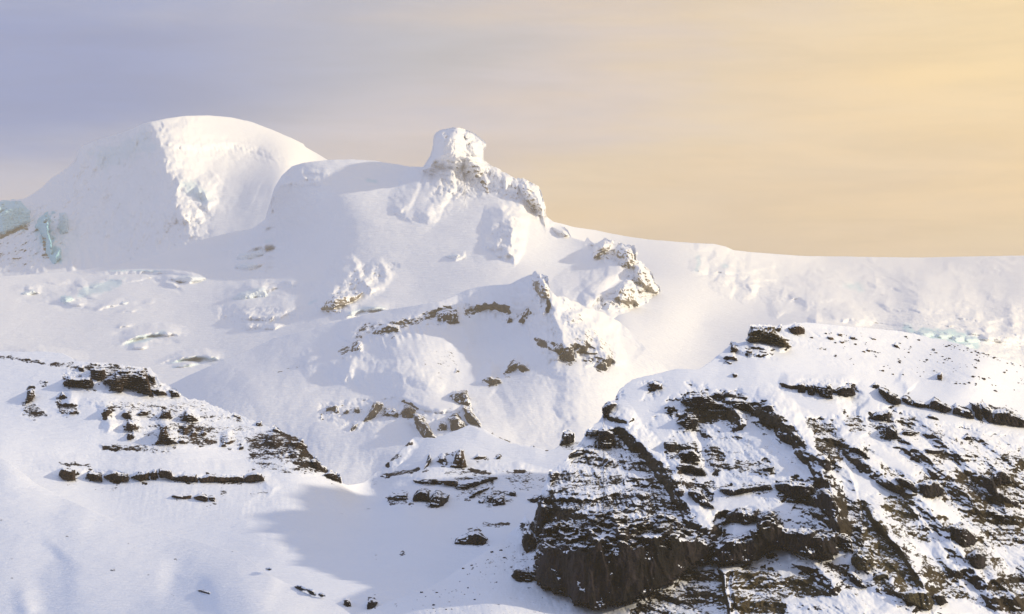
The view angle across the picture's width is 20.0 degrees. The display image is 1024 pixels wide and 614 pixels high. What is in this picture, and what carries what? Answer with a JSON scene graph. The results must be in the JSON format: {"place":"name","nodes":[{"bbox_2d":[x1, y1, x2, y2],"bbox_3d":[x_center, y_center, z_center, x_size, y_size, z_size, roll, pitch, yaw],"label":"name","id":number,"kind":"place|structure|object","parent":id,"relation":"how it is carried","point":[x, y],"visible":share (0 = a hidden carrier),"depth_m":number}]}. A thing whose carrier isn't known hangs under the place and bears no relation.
{"place":"outdoors","nodes":[
{"label":"outdoors","id":0,"kind":"place"},
{"bbox_2d":[0,115,326,275],"bbox_3d":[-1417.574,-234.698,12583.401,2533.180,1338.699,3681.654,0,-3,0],"label":"summit dome","id":1,"kind":"structure","parent":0,"point":[144,190],"depth_m":12028.14},
{"bbox_2d":[0,199,30,233],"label":"ice cliff","id":2,"kind":"structure","parent":1,"relation":"on","point":[14,215],"depth_m":12207.55},
{"bbox_2d":[35,211,60,263],"bbox_3d":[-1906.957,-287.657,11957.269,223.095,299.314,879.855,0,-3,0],"label":"ice cliff","id":3,"kind":"structure","parent":1,"relation":"on","point":[42,225],"depth_m":11814.10},
{"bbox_2d":[57,212,67,234],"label":"ice cliff","id":4,"kind":"structure","parent":1,"relation":"on","point":[62,226],"depth_m":12002.18},
{"bbox_2d":[0,456,349,613],"bbox_3d":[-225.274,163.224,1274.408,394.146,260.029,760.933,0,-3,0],"label":"snow shoulder","id":5,"kind":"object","parent":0,"point":[59,554],"visible":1,"depth_m":1273.46},
{"bbox_2d":[0,351,579,613],"bbox_3d":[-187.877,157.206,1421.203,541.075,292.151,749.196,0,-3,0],"label":"valley slopes","id":6,"kind":"structure","parent":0,"point":[295,517],"depth_m":1485.92},
{"bbox_2d":[25,388,34,403],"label":"rock outcrop","id":7,"kind":"object","parent":6,"relation":"on","point":[30,396],"visible":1,"depth_m":1568.58},
{"bbox_2d":[58,467,75,480],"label":"cliff block","id":8,"kind":"structure","parent":6,"relation":"on","point":[66,474],"depth_m":1473.74},
{"bbox_2d":[63,376,93,387],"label":"rock outcrop","id":9,"kind":"object","parent":6,"relation":"on","point":[79,382],"visible":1,"depth_m":1578.80},
{"bbox_2d":[86,471,102,481],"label":"cliff block","id":10,"kind":"structure","parent":6,"relation":"on","point":[93,476],"depth_m":1477.61},
{"bbox_2d":[90,368,105,380],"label":"rock outcrop","id":11,"kind":"object","parent":6,"relation":"on","point":[98,374],"visible":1,"depth_m":1592.11},
{"bbox_2d":[103,471,128,481],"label":"cliff block","id":12,"kind":"structure","parent":6,"relation":"on","point":[114,476],"depth_m":1474.48},
{"bbox_2d":[103,367,152,394],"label":"rock outcrop","id":13,"kind":"object","parent":6,"relation":"on","point":[135,379],"visible":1,"depth_m":1579.07},
{"bbox_2d":[124,420,136,430],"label":"rock outcrop","id":14,"kind":"object","parent":6,"relation":"on","point":[130,426],"visible":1,"depth_m":1528.72},
{"bbox_2d":[131,471,148,481],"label":"cliff block","id":15,"kind":"structure","parent":6,"relation":"on","point":[140,476],"depth_m":1471.67},
{"bbox_2d":[158,468,172,479],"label":"cliff block","id":16,"kind":"structure","parent":6,"relation":"on","point":[166,473],"depth_m":1471.21},
{"bbox_2d":[155,425,177,443],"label":"rock outcrop","id":17,"kind":"object","parent":6,"relation":"on","point":[164,437],"visible":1,"depth_m":1515.28},
{"bbox_2d":[174,474,197,481],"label":"cliff block","id":18,"kind":"structure","parent":6,"relation":"on","point":[187,478],"depth_m":1468.15},
{"bbox_2d":[180,410,197,421],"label":"rock outcrop","id":19,"kind":"object","parent":6,"relation":"on","point":[189,416],"visible":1,"depth_m":1548.55},
{"bbox_2d":[193,492,207,501],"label":"rock ledge","id":20,"kind":"object","parent":6,"relation":"on","point":[201,496],"visible":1,"depth_m":1436.89},
{"bbox_2d":[198,474,244,482],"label":"cliff block","id":21,"kind":"structure","parent":6,"relation":"on","point":[218,478],"depth_m":1470.68},
{"bbox_2d":[245,472,264,482],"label":"cliff block","id":22,"kind":"structure","parent":6,"relation":"on","point":[253,476],"depth_m":1471.57},
{"bbox_2d":[291,438,307,448],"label":"rock outcrop","id":23,"kind":"object","parent":6,"relation":"on","point":[300,444],"visible":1,"depth_m":1530.27},
{"bbox_2d":[311,456,326,470],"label":"rock outcrop","id":24,"kind":"object","parent":6,"relation":"on","point":[317,464],"visible":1,"depth_m":1513.78},
{"bbox_2d":[324,470,341,482],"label":"rock outcrop","id":25,"kind":"object","parent":6,"relation":"on","point":[331,474],"visible":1,"depth_m":1508.15},
{"bbox_2d":[367,597,377,608],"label":"rock outcrop","id":26,"kind":"object","parent":6,"relation":"on","point":[372,602],"visible":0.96,"depth_m":1181.70},
{"bbox_2d":[387,493,407,500],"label":"rock outcrop","id":27,"kind":"object","parent":6,"relation":"on","point":[399,497],"visible":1,"depth_m":1481.06},
{"bbox_2d":[413,489,429,501],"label":"rock outcrop","id":28,"kind":"object","parent":6,"relation":"on","point":[421,495],"visible":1,"depth_m":1471.75},
{"bbox_2d":[413,478,436,483],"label":"rock outcrop","id":29,"kind":"object","parent":6,"relation":"on","point":[425,481],"visible":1,"depth_m":1520.52},
{"bbox_2d":[429,489,449,507],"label":"rock outcrop","id":30,"kind":"object","parent":6,"relation":"on","point":[438,498],"visible":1,"depth_m":1467.17},
{"bbox_2d":[440,478,457,484],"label":"rock outcrop","id":31,"kind":"object","parent":6,"relation":"on","point":[450,481],"visible":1,"depth_m":1518.81},
{"bbox_2d":[450,449,466,467],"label":"rock pinnacle","id":32,"kind":"object","parent":6,"relation":"on","point":[459,460],"visible":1,"depth_m":1563.22},
{"bbox_2d":[456,480,480,488],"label":"rock outcrop","id":33,"kind":"object","parent":6,"relation":"on","point":[464,485],"visible":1,"depth_m":1515.22},
{"bbox_2d":[454,529,487,544],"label":"rock outcrop","id":34,"kind":"object","parent":6,"relation":"on","point":[470,536],"visible":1,"depth_m":1350.78},
{"bbox_2d":[468,486,489,499],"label":"rock outcrop","id":35,"kind":"object","parent":6,"relation":"on","point":[474,493],"visible":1,"depth_m":1500.15},
{"bbox_2d":[492,493,505,505],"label":"rock outcrop","id":36,"kind":"object","parent":6,"relation":"on","point":[498,500],"visible":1,"depth_m":1468.09},
{"bbox_2d":[559,429,574,444],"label":"rock outcrop","id":37,"kind":"object","parent":6,"relation":"on","point":[567,436],"visible":1,"depth_m":1634.23},
{"bbox_2d":[0,159,660,385],"bbox_3d":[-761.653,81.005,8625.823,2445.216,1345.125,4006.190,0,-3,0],"label":"peak slope","id":38,"kind":"structure","parent":0,"point":[382,236],"depth_m":8790.91},
{"bbox_2d":[172,275,205,282],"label":"ice block","id":39,"kind":"structure","parent":38,"relation":"on","point":[185,278],"depth_m":9184.31},
{"bbox_2d":[234,263,257,268],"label":"ice block","id":40,"kind":"structure","parent":38,"relation":"on","point":[245,265],"depth_m":9324.49},
{"bbox_2d":[232,287,267,299],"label":"ice block","id":41,"kind":"structure","parent":38,"relation":"on","point":[260,292],"depth_m":8601.79},
{"bbox_2d":[236,249,263,259],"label":"ice block","id":42,"kind":"structure","parent":38,"relation":"on","point":[251,255],"depth_m":9564.17},
{"bbox_2d":[320,291,362,312],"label":"rock rib","id":43,"kind":"object","parent":38,"relation":"on","point":[333,302],"visible":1,"depth_m":7969.94},
{"bbox_2d":[422,127,486,175],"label":"ice horn","id":44,"kind":"object","parent":38,"relation":"on","point":[453,147],"visible":0.95,"depth_m":9428.78},
{"bbox_2d":[463,160,486,178],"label":"ice spire","id":45,"kind":"structure","parent":38,"relation":"on","point":[473,170],"depth_m":9425.81},
{"bbox_2d":[519,178,545,217],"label":"rime crag","id":46,"kind":"structure","parent":38,"relation":"on","point":[531,195],"depth_m":9222.66},
{"bbox_2d":[551,227,570,238],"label":"rime crag","id":47,"kind":"structure","parent":38,"relation":"on","point":[563,233],"depth_m":9084.28},
{"bbox_2d":[592,238,614,259],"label":"rime crag","id":48,"kind":"structure","parent":38,"relation":"on","point":[604,246],"depth_m":8598.02},
{"bbox_2d":[613,243,637,267],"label":"rime crag","id":49,"kind":"structure","parent":38,"relation":"on","point":[627,254],"depth_m":8409.17},
{"bbox_2d":[614,278,640,310],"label":"rime crag","id":50,"kind":"structure","parent":38,"relation":"on","point":[626,294],"depth_m":7797.55},
{"bbox_2d":[633,261,660,295],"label":"rime crag","id":51,"kind":"structure","parent":38,"relation":"on","point":[644,278],"depth_m":8202.97},
{"bbox_2d":[169,271,667,484],"bbox_3d":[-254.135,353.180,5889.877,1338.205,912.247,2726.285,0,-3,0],"label":"bowl ridge","id":52,"kind":"structure","parent":0,"point":[296,384],"depth_m":5804.85},
{"bbox_2d":[325,404,339,413],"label":"rock outcrop","id":53,"kind":"object","parent":52,"relation":"on","point":[334,408],"visible":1,"depth_m":5511.68},
{"bbox_2d":[363,400,383,421],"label":"rock outcrop","id":54,"kind":"object","parent":52,"relation":"on","point":[374,410],"visible":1,"depth_m":5422.29},
{"bbox_2d":[371,323,400,334],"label":"rock outcrop","id":55,"kind":"object","parent":52,"relation":"on","point":[384,329],"visible":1,"depth_m":6185.15},
{"bbox_2d":[381,407,398,417],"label":"rock outcrop","id":56,"kind":"object","parent":52,"relation":"on","point":[391,411],"visible":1,"depth_m":5378.89},
{"bbox_2d":[400,404,415,417],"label":"rock outcrop","id":57,"kind":"object","parent":52,"relation":"on","point":[408,411],"visible":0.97,"depth_m":5333.63},
{"bbox_2d":[413,413,436,437],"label":"rock outcrop","id":58,"kind":"object","parent":52,"relation":"on","point":[423,427],"visible":0.9,"depth_m":5115.10},
{"bbox_2d":[435,307,460,324],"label":"rock outcrop","id":59,"kind":"object","parent":52,"relation":"on","point":[449,316],"visible":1,"depth_m":6257.61},
{"bbox_2d":[447,411,464,430],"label":"rock outcrop","id":60,"kind":"object","parent":52,"relation":"on","point":[456,420],"visible":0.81,"depth_m":5137.71},
{"bbox_2d":[449,389,471,406],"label":"rock outcrop","id":61,"kind":"object","parent":52,"relation":"on","point":[460,397],"visible":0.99,"depth_m":5443.68},
{"bbox_2d":[462,405,481,427],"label":"rock outcrop","id":62,"kind":"object","parent":52,"relation":"on","point":[469,415],"visible":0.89,"depth_m":5232.73},
{"bbox_2d":[483,375,501,385],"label":"rock outcrop","id":63,"kind":"object","parent":52,"relation":"on","point":[491,380],"visible":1,"depth_m":5665.80},
{"bbox_2d":[503,361,529,374],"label":"rock outcrop","id":64,"kind":"object","parent":52,"relation":"on","point":[511,366],"visible":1,"depth_m":5754.99},
{"bbox_2d":[517,308,529,323],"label":"rock outcrop","id":65,"kind":"object","parent":52,"relation":"on","point":[524,315],"visible":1,"depth_m":6167.60},
{"bbox_2d":[531,274,549,298],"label":"rime crag","id":66,"kind":"structure","parent":52,"relation":"on","point":[540,285],"depth_m":6085.55},
{"bbox_2d":[560,346,574,361],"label":"rock outcrop","id":67,"kind":"object","parent":52,"relation":"on","point":[570,357],"visible":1,"depth_m":5704.93},
{"bbox_2d":[595,359,607,370],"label":"rock outcrop","id":68,"kind":"object","parent":52,"relation":"on","point":[601,365],"visible":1,"depth_m":5710.50},
{"bbox_2d":[0,0,1023,256],"label":"sky","id":69,"kind":"structure","parent":0,"point":[854,128]},
{"bbox_2d":[359,322,1023,613],"bbox_3d":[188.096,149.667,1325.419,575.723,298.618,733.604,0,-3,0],"label":"rocky hill","id":70,"kind":"structure","parent":0,"point":[895,528],"depth_m":1253.16},
{"bbox_2d":[511,564,532,582],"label":"crag","id":71,"kind":"structure","parent":70,"relation":"on","point":[521,573],"depth_m":1165.43},
{"bbox_2d":[522,520,536,553],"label":"rock pinnacle","id":72,"kind":"object","parent":70,"relation":"on","point":[529,541],"visible":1,"depth_m":1221.12},
{"bbox_2d":[534,497,547,536],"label":"crag","id":73,"kind":"structure","parent":70,"relation":"on","point":[542,514],"depth_m":1231.59},
{"bbox_2d":[548,470,559,481],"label":"crag","id":74,"kind":"structure","parent":70,"relation":"on","point":[554,474],"depth_m":1260.96},
{"bbox_2d":[584,427,597,436],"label":"crag","id":75,"kind":"structure","parent":70,"relation":"on","point":[591,431],"depth_m":1307.82},
{"bbox_2d":[597,427,614,448],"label":"crag","id":76,"kind":"structure","parent":70,"relation":"on","point":[605,438],"depth_m":1297.06},
{"bbox_2d":[602,401,616,417],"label":"crag","id":77,"kind":"structure","parent":70,"relation":"on","point":[608,407],"depth_m":1329.75},
{"bbox_2d":[530,506,714,609],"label":"cliff","id":78,"kind":"structure","parent":70,"relation":"on","point":[612,557],"depth_m":1119.22},
{"bbox_2d":[649,380,662,389],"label":"crag","id":79,"kind":"structure","parent":70,"relation":"on","point":[653,385],"depth_m":1353.20},
{"bbox_2d":[663,441,677,451],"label":"crag","id":80,"kind":"structure","parent":70,"relation":"on","point":[669,446],"depth_m":1281.16},
{"bbox_2d":[677,411,697,428],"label":"crag","id":81,"kind":"structure","parent":70,"relation":"on","point":[689,420],"depth_m":1313.23},
{"bbox_2d":[678,449,699,461],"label":"crag","id":82,"kind":"structure","parent":70,"relation":"on","point":[690,455],"depth_m":1266.98},
{"bbox_2d":[676,463,705,475],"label":"crag","id":83,"kind":"structure","parent":70,"relation":"on","point":[693,469],"depth_m":1251.61},
{"bbox_2d":[688,488,713,508],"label":"crag","id":84,"kind":"structure","parent":70,"relation":"on","point":[697,496],"depth_m":1206.35},
{"bbox_2d":[681,393,728,408],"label":"crag","id":85,"kind":"structure","parent":70,"relation":"on","point":[699,400],"depth_m":1329.54},
{"bbox_2d":[721,507,758,524],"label":"cliff","id":86,"kind":"structure","parent":70,"relation":"on","point":[742,516],"depth_m":1187.76},
{"bbox_2d":[731,398,754,412],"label":"crag","id":87,"kind":"structure","parent":70,"relation":"on","point":[740,404],"depth_m":1323.19},
{"bbox_2d":[719,483,772,495],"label":"crag","id":88,"kind":"structure","parent":70,"relation":"on","point":[732,490],"depth_m":1223.22},
{"bbox_2d":[745,324,791,347],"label":"crag","id":89,"kind":"structure","parent":70,"relation":"on","point":[768,334],"depth_m":1398.81},
{"bbox_2d":[710,511,838,566],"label":"cliff","id":90,"kind":"structure","parent":70,"relation":"on","point":[769,533],"depth_m":1140.93},
{"bbox_2d":[775,480,814,499],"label":"crag","id":91,"kind":"structure","parent":70,"relation":"on","point":[797,490],"depth_m":1215.39},
{"bbox_2d":[788,322,804,334],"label":"crag","id":92,"kind":"structure","parent":70,"relation":"on","point":[797,329],"depth_m":1431.28},
{"bbox_2d":[813,382,832,398],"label":"crag","id":93,"kind":"structure","parent":70,"relation":"on","point":[824,389],"depth_m":1347.63},
{"bbox_2d":[816,455,830,470],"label":"crag","id":94,"kind":"structure","parent":70,"relation":"on","point":[824,461],"depth_m":1242.22},
{"bbox_2d":[813,488,838,518],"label":"crag","id":95,"kind":"structure","parent":70,"relation":"on","point":[824,500],"depth_m":1187.77},
{"bbox_2d":[837,533,853,551],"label":"crag","id":96,"kind":"structure","parent":70,"relation":"on","point":[845,541],"depth_m":1156.16},
{"bbox_2d":[835,383,855,396],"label":"crag","id":97,"kind":"structure","parent":70,"relation":"on","point":[847,390],"depth_m":1358.83},
{"bbox_2d":[847,569,866,587],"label":"crag","id":98,"kind":"structure","parent":70,"relation":"on","point":[855,579],"depth_m":1123.54},
{"bbox_2d":[848,445,870,458],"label":"crag","id":99,"kind":"structure","parent":70,"relation":"on","point":[858,450],"depth_m":1268.16},
{"bbox_2d":[851,549,877,570],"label":"crag","id":100,"kind":"structure","parent":70,"relation":"on","point":[862,560],"depth_m":1137.18},
{"bbox_2d":[873,570,888,579],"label":"crag","id":101,"kind":"structure","parent":70,"relation":"on","point":[880,576],"depth_m":1129.36},
{"bbox_2d":[873,409,889,420],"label":"crag","id":102,"kind":"structure","parent":70,"relation":"on","point":[882,415],"depth_m":1331.96},
{"bbox_2d":[878,386,900,404],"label":"cliff buttress","id":103,"kind":"structure","parent":70,"relation":"on","point":[889,396],"depth_m":1361.37},
{"bbox_2d":[884,424,897,439],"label":"crag","id":104,"kind":"structure","parent":70,"relation":"on","point":[891,432],"depth_m":1307.29},
{"bbox_2d":[895,476,916,492],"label":"crag","id":105,"kind":"structure","parent":70,"relation":"on","point":[906,482],"depth_m":1232.54},
{"bbox_2d":[900,587,933,610],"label":"cliff buttress","id":106,"kind":"structure","parent":70,"relation":"on","point":[920,597],"depth_m":1110.18},
{"bbox_2d":[912,400,929,408],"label":"cliff buttress","id":107,"kind":"structure","parent":70,"relation":"on","point":[916,403],"depth_m":1360.40},
{"bbox_2d":[918,479,943,497],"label":"crag","id":108,"kind":"structure","parent":70,"relation":"on","point":[928,488],"depth_m":1239.48},
{"bbox_2d":[924,447,943,453],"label":"crag","id":109,"kind":"structure","parent":70,"relation":"on","point":[932,450],"depth_m":1293.47},
{"bbox_2d":[930,396,951,412],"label":"cliff buttress","id":110,"kind":"structure","parent":70,"relation":"on","point":[937,404],"depth_m":1358.03},
{"bbox_2d":[934,591,947,605],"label":"cliff buttress","id":111,"kind":"structure","parent":70,"relation":"on","point":[940,599],"depth_m":1121.83},
{"bbox_2d":[952,403,973,418],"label":"cliff buttress","id":112,"kind":"structure","parent":70,"relation":"on","point":[959,409],"depth_m":1357.93},
{"bbox_2d":[949,521,977,547],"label":"crag","id":113,"kind":"structure","parent":70,"relation":"on","point":[963,535],"depth_m":1191.60},
{"bbox_2d":[969,402,982,420],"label":"cliff buttress","id":114,"kind":"structure","parent":70,"relation":"on","point":[976,408],"depth_m":1364.36},
{"bbox_2d":[967,549,986,568],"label":"crag","id":115,"kind":"structure","parent":70,"relation":"on","point":[977,558],"depth_m":1169.62},
{"bbox_2d":[980,403,993,422],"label":"cliff buttress","id":116,"kind":"structure","parent":70,"relation":"on","point":[987,413],"depth_m":1366.56},
{"bbox_2d":[981,474,998,497],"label":"crag","id":117,"kind":"structure","parent":70,"relation":"on","point":[989,485],"depth_m":1263.34},
{"bbox_2d":[987,509,1004,522],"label":"crag","id":118,"kind":"structure","parent":70,"relation":"on","point":[995,513],"depth_m":1242.35},
{"bbox_2d":[992,469,1011,486],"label":"crag","id":119,"kind":"structure","parent":70,"relation":"on","point":[1000,477],"depth_m":1281.13},
{"bbox_2d":[993,408,1023,427],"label":"cliff buttress","id":120,"kind":"structure","parent":70,"relation":"on","point":[1005,416],"depth_m":1367.48},
{"bbox_2d":[998,493,1019,506],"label":"crag","id":121,"kind":"structure","parent":70,"relation":"on","point":[1007,499],"depth_m":1258.88},
{"bbox_2d":[555,222,1023,370],"bbox_3d":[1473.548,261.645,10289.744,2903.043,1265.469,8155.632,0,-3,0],"label":"plateau glacier","id":122,"kind":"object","parent":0,"point":[707,304],"visible":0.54,"depth_m":8955.17},
{"bbox_2d":[914,330,934,336],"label":"serac","id":123,"kind":"object","parent":122,"relation":"on","point":[925,333],"visible":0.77,"depth_m":7777.55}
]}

